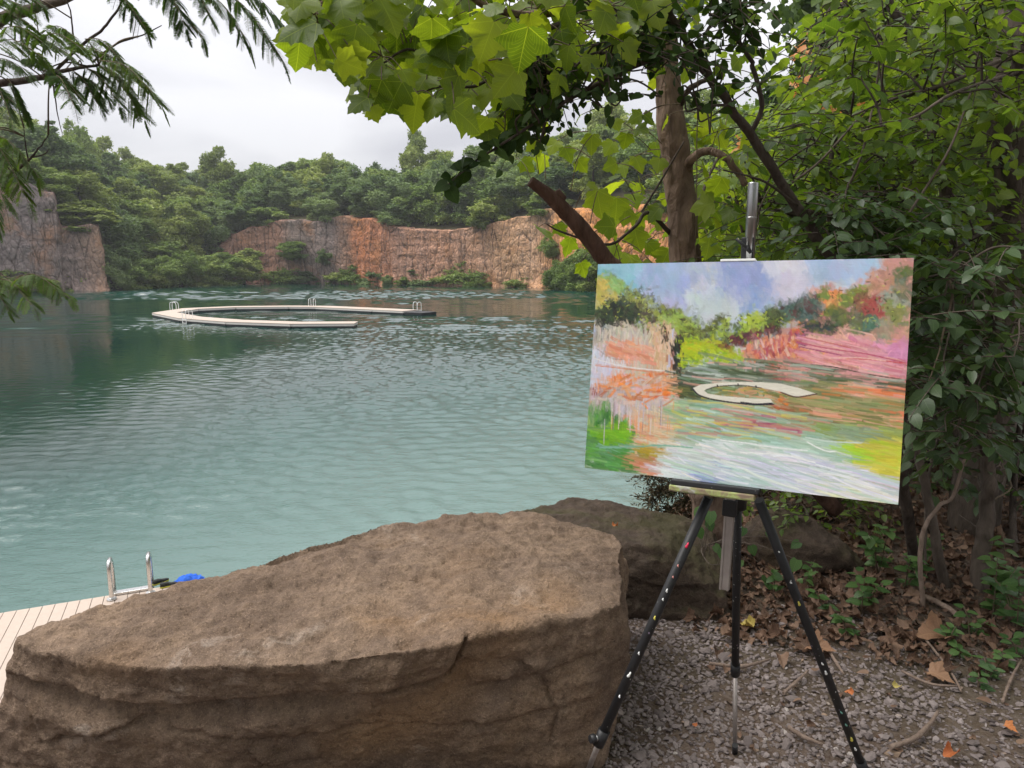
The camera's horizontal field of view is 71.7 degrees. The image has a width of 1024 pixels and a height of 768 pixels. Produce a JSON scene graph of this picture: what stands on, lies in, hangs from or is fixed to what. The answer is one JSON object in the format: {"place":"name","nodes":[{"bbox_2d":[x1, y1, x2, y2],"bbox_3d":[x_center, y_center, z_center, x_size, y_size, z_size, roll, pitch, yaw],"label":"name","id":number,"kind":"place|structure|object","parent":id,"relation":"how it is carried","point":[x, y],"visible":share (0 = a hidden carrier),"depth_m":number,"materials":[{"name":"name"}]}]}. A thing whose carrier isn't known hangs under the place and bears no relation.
{"place":"outdoors","nodes":[
{"label":"outdoors","id":0,"kind":"place"},
{"bbox_2d":[0,183,109,291],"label":"grey cliff","id":1,"kind":"structure","parent":0,"point":[47,245],"depth_m":116.97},
{"bbox_2d":[0,182,656,288],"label":"hills","id":2,"kind":"structure","parent":0,"point":[616,192],"depth_m":146.74,"materials":[{"name":"plant"}]},
{"bbox_2d":[4,129,61,175],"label":"rim tree","id":3,"kind":"object","parent":2,"relation":"on","point":[44,147],"visible":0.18,"depth_m":122.71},
{"bbox_2d":[2,157,82,201],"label":"rim tree","id":4,"kind":"object","parent":2,"relation":"on","point":[53,180],"visible":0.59,"depth_m":118.77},
{"bbox_2d":[15,126,89,180],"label":"rim tree","id":5,"kind":"object","parent":2,"relation":"on","point":[69,157],"visible":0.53,"depth_m":124.58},
{"bbox_2d":[43,200,122,232],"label":"rim tree","id":6,"kind":"object","parent":2,"relation":"on","point":[80,211],"visible":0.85,"depth_m":119.63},
{"bbox_2d":[61,116,104,166],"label":"rim tree","id":7,"kind":"object","parent":2,"relation":"on","point":[88,144],"visible":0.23,"depth_m":163.96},
{"bbox_2d":[69,164,118,215],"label":"rim tree","id":8,"kind":"object","parent":2,"relation":"on","point":[91,187],"visible":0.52,"depth_m":127.55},
{"bbox_2d":[97,152,128,176],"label":"rim tree","id":9,"kind":"object","parent":2,"relation":"on","point":[106,157],"visible":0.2,"depth_m":172.62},
{"bbox_2d":[102,250,137,289],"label":"cliff shrub","id":10,"kind":"object","parent":2,"relation":"on","point":[120,275],"visible":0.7,"depth_m":122.96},
{"bbox_2d":[103,241,140,266],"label":"rim tree","id":11,"kind":"object","parent":2,"relation":"on","point":[130,250],"visible":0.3,"depth_m":128.07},
{"bbox_2d":[100,201,146,258],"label":"rim tree","id":12,"kind":"object","parent":2,"relation":"on","point":[113,234],"visible":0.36,"depth_m":134.38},
{"bbox_2d":[109,176,154,208],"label":"rim tree","id":13,"kind":"object","parent":2,"relation":"on","point":[131,191],"visible":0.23,"depth_m":149.88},
{"bbox_2d":[113,254,156,289],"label":"cliff shrub","id":14,"kind":"object","parent":2,"relation":"on","point":[139,266],"visible":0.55,"depth_m":127.57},
{"bbox_2d":[114,199,179,253],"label":"rim tree","id":15,"kind":"object","parent":2,"relation":"on","point":[137,208],"visible":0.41,"depth_m":142.73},
{"bbox_2d":[132,163,185,200],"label":"rim tree","id":16,"kind":"object","parent":2,"relation":"on","point":[158,178],"visible":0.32,"depth_m":170.76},
{"bbox_2d":[135,241,187,268],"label":"rim tree","id":17,"kind":"object","parent":2,"relation":"on","point":[169,248],"visible":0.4,"depth_m":142.66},
{"bbox_2d":[145,254,184,287],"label":"cliff shrub","id":18,"kind":"object","parent":2,"relation":"on","point":[167,269],"visible":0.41,"depth_m":134.24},
{"bbox_2d":[140,197,191,249],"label":"rim tree","id":19,"kind":"object","parent":2,"relation":"on","point":[171,233],"visible":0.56,"depth_m":149.57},
{"bbox_2d":[159,249,210,286],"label":"cliff shrub","id":20,"kind":"object","parent":2,"relation":"on","point":[190,260],"visible":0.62,"depth_m":142.53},
{"bbox_2d":[166,202,213,256],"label":"rim tree","id":21,"kind":"object","parent":2,"relation":"on","point":[197,219],"visible":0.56,"depth_m":154.88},
{"bbox_2d":[178,171,209,192],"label":"rim tree","id":22,"kind":"object","parent":2,"relation":"on","point":[189,179],"visible":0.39,"depth_m":187.27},
{"bbox_2d":[194,254,226,284],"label":"cliff shrub","id":23,"kind":"object","parent":2,"relation":"on","point":[212,261],"visible":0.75,"depth_m":147.56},
{"bbox_2d":[188,212,235,254],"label":"rim tree","id":24,"kind":"object","parent":2,"relation":"on","point":[222,231],"visible":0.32,"depth_m":162.34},
{"bbox_2d":[198,145,237,193],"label":"rim tree","id":25,"kind":"object","parent":2,"relation":"on","point":[225,169],"visible":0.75,"depth_m":187.95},
{"bbox_2d":[198,199,243,237],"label":"rim tree","id":26,"kind":"object","parent":2,"relation":"on","point":[219,220],"visible":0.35,"depth_m":167.48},
{"bbox_2d":[219,174,252,202],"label":"rim tree","id":27,"kind":"object","parent":2,"relation":"on","point":[233,186],"visible":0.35,"depth_m":177.22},
{"bbox_2d":[217,203,265,230],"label":"rim tree","id":28,"kind":"object","parent":2,"relation":"on","point":[249,220],"visible":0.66,"depth_m":162.27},
{"bbox_2d":[234,183,288,219],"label":"rim tree","id":29,"kind":"object","parent":2,"relation":"on","point":[259,195],"visible":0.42,"depth_m":165.61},
{"bbox_2d":[238,206,289,226],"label":"rim tree","id":30,"kind":"object","parent":2,"relation":"on","point":[277,214],"visible":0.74,"depth_m":162.09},
{"bbox_2d":[259,170,296,214],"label":"rim tree","id":31,"kind":"object","parent":2,"relation":"on","point":[268,182],"visible":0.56,"depth_m":166.40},
{"bbox_2d":[257,267,299,283],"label":"rim tree","id":32,"kind":"object","parent":2,"relation":"on","point":[282,275],"visible":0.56,"depth_m":160.89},
{"bbox_2d":[265,177,308,215],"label":"rim tree","id":33,"kind":"object","parent":2,"relation":"on","point":[293,189],"visible":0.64,"depth_m":166.66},
{"bbox_2d":[289,175,324,213],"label":"rim tree","id":34,"kind":"object","parent":2,"relation":"on","point":[308,179],"visible":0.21,"depth_m":165.46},
{"bbox_2d":[299,192,344,221],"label":"rim tree","id":35,"kind":"object","parent":2,"relation":"on","point":[321,209],"visible":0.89,"depth_m":158.57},
{"bbox_2d":[310,152,346,176],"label":"rim tree","id":36,"kind":"object","parent":2,"relation":"on","point":[324,162],"visible":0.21,"depth_m":179.13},
{"bbox_2d":[330,163,371,213],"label":"rim tree","id":37,"kind":"object","parent":2,"relation":"on","point":[342,180],"visible":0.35,"depth_m":160.26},
{"bbox_2d":[341,175,393,217],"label":"rim tree","id":38,"kind":"object","parent":2,"relation":"on","point":[365,186],"visible":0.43,"depth_m":156.58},
{"bbox_2d":[361,177,417,226],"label":"rim tree","id":39,"kind":"object","parent":2,"relation":"on","point":[392,187],"visible":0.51,"depth_m":153.10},
{"bbox_2d":[370,200,414,226],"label":"rim tree","id":40,"kind":"object","parent":2,"relation":"on","point":[385,216],"visible":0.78,"depth_m":151.00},
{"bbox_2d":[396,144,431,170],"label":"rim tree","id":41,"kind":"object","parent":2,"relation":"on","point":[408,158],"visible":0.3,"depth_m":175.22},
{"bbox_2d":[390,185,439,222],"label":"rim tree","id":42,"kind":"object","parent":2,"relation":"on","point":[414,195],"visible":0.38,"depth_m":152.00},
{"bbox_2d":[399,129,440,165],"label":"rim tree","id":43,"kind":"object","parent":2,"relation":"on","point":[418,139],"visible":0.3,"depth_m":182.71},
{"bbox_2d":[410,177,453,224],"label":"rim tree","id":44,"kind":"object","parent":2,"relation":"on","point":[425,204],"visible":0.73,"depth_m":150.48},
{"bbox_2d":[423,161,470,225],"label":"rim tree","id":45,"kind":"object","parent":2,"relation":"on","point":[455,208],"visible":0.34,"depth_m":150.03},
{"bbox_2d":[437,261,489,286],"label":"shrub","id":46,"kind":"object","parent":2,"relation":"on","point":[475,276],"visible":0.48,"depth_m":142.54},
{"bbox_2d":[448,165,495,223],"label":"rim tree","id":47,"kind":"object","parent":2,"relation":"on","point":[479,171],"visible":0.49,"depth_m":145.84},
{"bbox_2d":[463,193,517,229],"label":"rim tree","id":48,"kind":"object","parent":2,"relation":"on","point":[482,213],"visible":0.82,"depth_m":138.89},
{"bbox_2d":[471,173,517,219],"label":"rim tree","id":49,"kind":"object","parent":2,"relation":"on","point":[487,190],"visible":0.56,"depth_m":141.70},
{"bbox_2d":[486,166,535,211],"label":"rim tree","id":50,"kind":"object","parent":2,"relation":"on","point":[504,180],"visible":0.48,"depth_m":140.42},
{"bbox_2d":[512,159,560,208],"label":"rim tree","id":51,"kind":"object","parent":2,"relation":"on","point":[523,178],"visible":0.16,"depth_m":138.31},
{"bbox_2d":[522,191,576,215],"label":"rim tree","id":52,"kind":"object","parent":2,"relation":"on","point":[536,204],"visible":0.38,"depth_m":130.89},
{"bbox_2d":[539,259,565,289],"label":"cliff shrub","id":53,"kind":"object","parent":2,"relation":"on","point":[548,277],"visible":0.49,"depth_m":122.32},
{"bbox_2d":[522,162,588,205],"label":"rim tree","id":54,"kind":"object","parent":2,"relation":"on","point":[555,174],"visible":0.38,"depth_m":132.90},
{"bbox_2d":[566,248,597,291],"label":"cliff shrub","id":55,"kind":"object","parent":2,"relation":"on","point":[587,283],"visible":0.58,"depth_m":114.48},
{"bbox_2d":[568,135,619,199],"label":"rim tree","id":56,"kind":"object","parent":2,"relation":"on","point":[579,184],"visible":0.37,"depth_m":124.94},
{"bbox_2d":[582,101,635,133],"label":"rim tree","id":57,"kind":"object","parent":2,"relation":"on","point":[598,117],"visible":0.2,"depth_m":149.24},
{"bbox_2d":[612,130,660,191],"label":"rim tree","id":58,"kind":"object","parent":2,"relation":"on","point":[638,147],"visible":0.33,"depth_m":117.40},
{"bbox_2d":[642,165,701,212],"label":"rim tree","id":59,"kind":"object","parent":2,"relation":"on","point":[653,182],"visible":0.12,"depth_m":98.55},
{"bbox_2d":[688,100,741,177],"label":"rim tree","id":60,"kind":"object","parent":2,"relation":"on","point":[693,121],"visible":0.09,"depth_m":101.63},
{"bbox_2d":[683,88,748,136],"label":"rim tree","id":61,"kind":"object","parent":2,"relation":"on","point":[705,97],"visible":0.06,"depth_m":121.87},
{"bbox_2d":[0,283,682,612],"bbox_3d":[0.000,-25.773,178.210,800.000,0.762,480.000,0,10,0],"label":"water","id":62,"kind":"structure","parent":0,"point":[133,431],"depth_m":21.31,"materials":[{"name":"liquid"}]},
{"bbox_2d":[0,552,168,701],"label":"swimming dock","id":63,"kind":"object","parent":62,"relation":"on","point":[14,625],"visible":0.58,"depth_m":8.99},
{"bbox_2d":[152,298,435,327],"bbox_3d":[-20.313,-6.245,63.602,26.666,1.846,18.626,6,11,30],"label":"floating dock","id":64,"kind":"object","parent":62,"relation":"on","point":[181,315],"visible":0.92,"depth_m":61.37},
{"bbox_2d":[0,0,796,172],"label":"sky","id":65,"kind":"structure","parent":0,"point":[257,115],"materials":[{"name":"white"}]},
{"bbox_2d":[216,204,667,287],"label":"orange cliff","id":66,"kind":"structure","parent":0,"point":[499,252],"depth_m":148.68,"materials":[{"name":"stone"}]},
{"bbox_2d":[212,252,246,284],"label":"cliff shrub","id":67,"kind":"object","parent":66,"relation":"on","point":[230,263],"visible":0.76,"depth_m":151.96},
{"bbox_2d":[230,248,264,284],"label":"cliff shrub","id":68,"kind":"object","parent":66,"relation":"on","point":[252,262],"visible":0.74,"depth_m":155.60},
{"bbox_2d":[275,241,307,260],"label":"cliff shrub","id":69,"kind":"object","parent":66,"relation":"on","point":[291,248],"visible":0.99,"depth_m":156.84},
{"bbox_2d":[535,237,559,258],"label":"cliff shrub","id":70,"kind":"object","parent":66,"relation":"on","point":[549,249],"visible":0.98,"depth_m":127.47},
{"bbox_2d":[552,255,581,290],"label":"cliff shrub","id":71,"kind":"object","parent":66,"relation":"on","point":[566,274],"visible":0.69,"depth_m":118.89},
{"bbox_2d":[601,320,1023,767],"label":"ground","id":72,"kind":"structure","parent":0,"point":[971,694],"depth_m":2.60,"materials":[{"name":"gravel"}]},
{"bbox_2d":[0,0,290,323],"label":"mimosa tree","id":73,"kind":"object","parent":72,"relation":"on","point":[13,12],"visible":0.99,"depth_m":2.36,"materials":[{"name":"green plant"}]},
{"bbox_2d":[0,511,629,767],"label":"boulder","id":74,"kind":"object","parent":72,"relation":"on","point":[482,640],"visible":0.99,"depth_m":2.04,"materials":[{"name":"stone"}]},
{"bbox_2d":[272,0,761,547],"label":"sycamore tree","id":75,"kind":"object","parent":72,"relation":"on","point":[402,58],"visible":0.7,"depth_m":2.38,"materials":[{"name":"green plant"}]},
{"bbox_2d":[500,497,730,621],"bbox_3d":[0.471,0.856,3.471,1.125,0.497,0.790,1,10,6],"label":"boulder","id":76,"kind":"object","parent":72,"relation":"on","point":[650,541],"visible":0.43,"depth_m":3.16,"materials":[{"name":"stone"}]},
{"bbox_2d":[626,474,691,517],"bbox_3d":[1.037,0.626,4.218,0.788,0.577,0.315,-3,10,-16],"label":"cedar shrub","id":77,"kind":"object","parent":72,"relation":"on","point":[659,491],"visible":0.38,"depth_m":4.16,"materials":[{"name":"green plant"}]},
{"bbox_2d":[434,0,917,571],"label":"redbud tree","id":78,"kind":"object","parent":72,"relation":"on","point":[534,118],"visible":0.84,"depth_m":2.42,"materials":[{"name":"green plant"}]},
{"bbox_2d":[527,177,843,516],"bbox_3d":[0.830,-0.069,3.067,1.647,1.535,0.096,-4,10,-20],"label":"dead branch","id":79,"kind":"object","parent":72,"relation":"on","point":[583,231],"visible":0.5,"depth_m":2.73,"materials":[{"name":"brown wood"}]},
{"bbox_2d":[586,182,867,767],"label":"easel","id":80,"kind":"object","parent":72,"relation":"on","point":[735,500],"visible":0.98,"depth_m":1.87,"materials":[{"name":"metal"}]},
{"bbox_2d":[585,258,913,504],"bbox_3d":[0.559,-0.028,1.784,0.768,0.569,0.124,5,11,27],"label":"canvas","id":81,"kind":"object","parent":80,"relation":"on","point":[787,375],"visible":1,"depth_m":1.75,"materials":[{"name":"paint"}]},
{"bbox_2d":[648,122,862,260],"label":"tree leaves","id":82,"kind":"object","parent":72,"relation":"on","point":[707,227],"visible":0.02,"depth_m":5.97,"materials":[{"name":"green plant"}]},
{"bbox_2d":[657,131,913,559],"bbox_3d":[1.677,-0.427,4.664,1.741,2.603,2.530,0,10,0],"label":"shrub","id":83,"kind":"object","parent":72,"relation":"on","point":[786,494],"visible":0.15,"depth_m":4.12,"materials":[{"name":"green plant"}]},
{"bbox_2d":[755,0,845,119],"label":"tree leaves","id":84,"kind":"object","parent":72,"relation":"on","point":[793,10],"visible":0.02,"depth_m":32.41,"materials":[{"name":"green plant"}]},
{"bbox_2d":[741,508,868,574],"bbox_3d":[1.601,0.870,3.885,0.729,0.393,0.659,0,10,0],"label":"boulder","id":85,"kind":"object","parent":72,"relation":"on","point":[823,547],"visible":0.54,"depth_m":3.63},
{"bbox_2d":[664,70,993,520],"bbox_3d":[1.478,-0.242,3.466,1.336,2.428,2.317,6,11,31],"label":"shrub","id":86,"kind":"object","parent":72,"relation":"on","point":[855,221],"visible":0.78,"depth_m":2.99,"materials":[{"name":"green plant"}]},
{"bbox_2d":[886,92,971,247],"bbox_3d":[1.679,-0.854,2.816,0.360,0.621,0.070,-3,10,-16],"label":"vine","id":87,"kind":"object","parent":86,"relation":"attached to","point":[937,169],"visible":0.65,"depth_m":2.80,"materials":[{"name":"brown plant"}]},
{"bbox_2d":[690,0,995,235],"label":"flowering tree","id":88,"kind":"object","parent":72,"relation":"on","point":[807,76],"visible":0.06,"depth_m":6.13,"materials":[{"name":"green plant"}]},
{"bbox_2d":[663,442,1023,767],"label":"leaf litter","id":89,"kind":"object","parent":72,"relation":"on","point":[834,588],"visible":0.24,"depth_m":3.20,"materials":[{"name":"plant"}]},
{"bbox_2d":[694,506,801,584],"bbox_3d":[1.077,0.736,3.187,0.598,0.472,0.374,0,10,0],"label":"ivy sprig","id":90,"kind":"object","parent":89,"relation":"on","point":[795,563],"visible":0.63,"depth_m":3.21,"materials":[{"name":"green plant"}]},
{"bbox_2d":[916,610,955,639],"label":"fallen leaf","id":91,"kind":"object","parent":89,"relation":"on","point":[929,626],"visible":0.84,"depth_m":2.96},
{"bbox_2d":[694,0,998,474],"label":"understory tree","id":92,"kind":"object","parent":72,"relation":"on","point":[823,59],"visible":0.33,"depth_m":3.85,"materials":[{"name":"green plant"}]},
{"bbox_2d":[776,0,943,152],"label":"tree leaves","id":93,"kind":"object","parent":72,"relation":"on","point":[812,68],"depth_m":15.97,"materials":[{"name":"green plant"}]},
{"bbox_2d":[741,122,987,438],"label":"tree leaves","id":94,"kind":"object","parent":72,"relation":"on","point":[966,135],"visible":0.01,"depth_m":5.73,"materials":[{"name":"green plant"}]},
{"bbox_2d":[854,524,900,572],"bbox_3d":[1.848,0.816,3.525,0.317,0.344,0.193,-9,13,-43],"label":"seedling","id":95,"kind":"object","parent":72,"relation":"on","point":[870,547],"visible":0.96,"depth_m":3.49,"materials":[{"name":"green plant"}]},
{"bbox_2d":[792,0,1023,480],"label":"understory tree","id":96,"kind":"object","parent":72,"relation":"on","point":[950,38],"visible":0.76,"depth_m":3.06,"materials":[{"name":"green plant"}]},
{"bbox_2d":[893,555,934,594],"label":"seedling","id":97,"kind":"object","parent":72,"relation":"on","point":[914,582],"visible":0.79,"depth_m":3.30,"materials":[{"name":"green plant"}]},
{"bbox_2d":[855,21,991,295],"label":"tree leaves","id":98,"kind":"object","parent":72,"relation":"on","point":[962,151],"visible":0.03,"depth_m":5.64,"materials":[{"name":"green plant"}]},
{"bbox_2d":[863,0,996,239],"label":"tree leaves","id":99,"kind":"object","parent":72,"relation":"on","point":[911,21],"depth_m":11.08,"materials":[{"name":"green plant"}]},
{"bbox_2d":[906,245,978,482],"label":"shrub leaves","id":100,"kind":"object","parent":72,"relation":"on","point":[924,414],"visible":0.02,"depth_m":4.67,"materials":[{"name":"green plant"}]},
{"bbox_2d":[904,302,1017,609],"bbox_3d":[1.887,0.374,3.191,0.606,1.483,1.197,5,11,26],"label":"sapling","id":101,"kind":"object","parent":72,"relation":"on","point":[931,510],"visible":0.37,"depth_m":3.21,"materials":[{"name":"green plant"}]},
{"bbox_2d":[900,238,1023,593],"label":"sapling","id":102,"kind":"object","parent":72,"relation":"on","point":[981,427],"visible":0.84,"depth_m":2.80,"materials":[{"name":"green plant"}]},
{"bbox_2d":[924,382,1023,563],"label":"bare stem","id":103,"kind":"object","parent":72,"relation":"on","point":[1013,503],"visible":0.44,"depth_m":3.80,"materials":[{"name":"brown plant"}]},
{"bbox_2d":[954,603,995,637],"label":"seedling","id":104,"kind":"object","parent":72,"relation":"on","point":[979,623],"visible":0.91,"depth_m":2.98,"materials":[{"name":"green plant"}]},
{"bbox_2d":[946,0,1023,536],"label":"forest tree","id":105,"kind":"object","parent":72,"relation":"on","point":[959,505],"visible":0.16,"depth_m":3.78,"materials":[{"name":"green plant"}]},
{"bbox_2d":[971,655,1005,679],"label":"seedling","id":106,"kind":"object","parent":72,"relation":"on","point":[992,668],"visible":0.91,"depth_m":2.69,"materials":[{"name":"green plant"}]},
{"bbox_2d":[977,531,1023,597],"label":"seedling","id":107,"kind":"object","parent":72,"relation":"on","point":[990,571],"visible":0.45,"depth_m":3.21,"materials":[{"name":"green plant"}]},
{"bbox_2d":[979,558,1023,619],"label":"seedling","id":108,"kind":"object","parent":72,"relation":"on","point":[994,592],"visible":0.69,"depth_m":3.08,"materials":[{"name":"green plant"}]},
{"bbox_2d":[980,576,1023,631],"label":"seedling","id":109,"kind":"object","parent":72,"relation":"on","point":[1013,586],"visible":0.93,"depth_m":2.97,"materials":[{"name":"green plant"}]},
{"bbox_2d":[999,621,1023,658],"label":"seedling","id":110,"kind":"object","parent":72,"relation":"on","point":[1016,640],"visible":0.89,"depth_m":2.81,"materials":[{"name":"green plant"}]},
{"bbox_2d":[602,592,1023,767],"bbox_3d":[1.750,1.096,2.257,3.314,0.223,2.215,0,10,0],"label":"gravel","id":111,"kind":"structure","parent":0,"point":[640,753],"depth_m":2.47,"materials":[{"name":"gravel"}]},
{"bbox_2d":[845,567,892,614],"bbox_3d":[1.595,0.941,3.156,0.201,0.225,0.205,0,10,0],"label":"seedling","id":112,"kind":"object","parent":111,"relation":"on","point":[864,591],"visible":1,"depth_m":3.14,"materials":[{"name":"green plant"}]},
{"bbox_2d":[888,709,939,749],"bbox_3d":[1.349,1.145,2.343,0.338,0.022,0.044,-7,12,-35],"label":"fallen stick","id":113,"kind":"object","parent":111,"relation":"on","point":[920,733],"visible":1,"depth_m":2.30,"materials":[{"name":"wood"}]},
{"bbox_2d":[927,660,953,682],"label":"fallen leaf","id":114,"kind":"object","parent":111,"relation":"on","point":[936,670],"visible":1,"depth_m":2.69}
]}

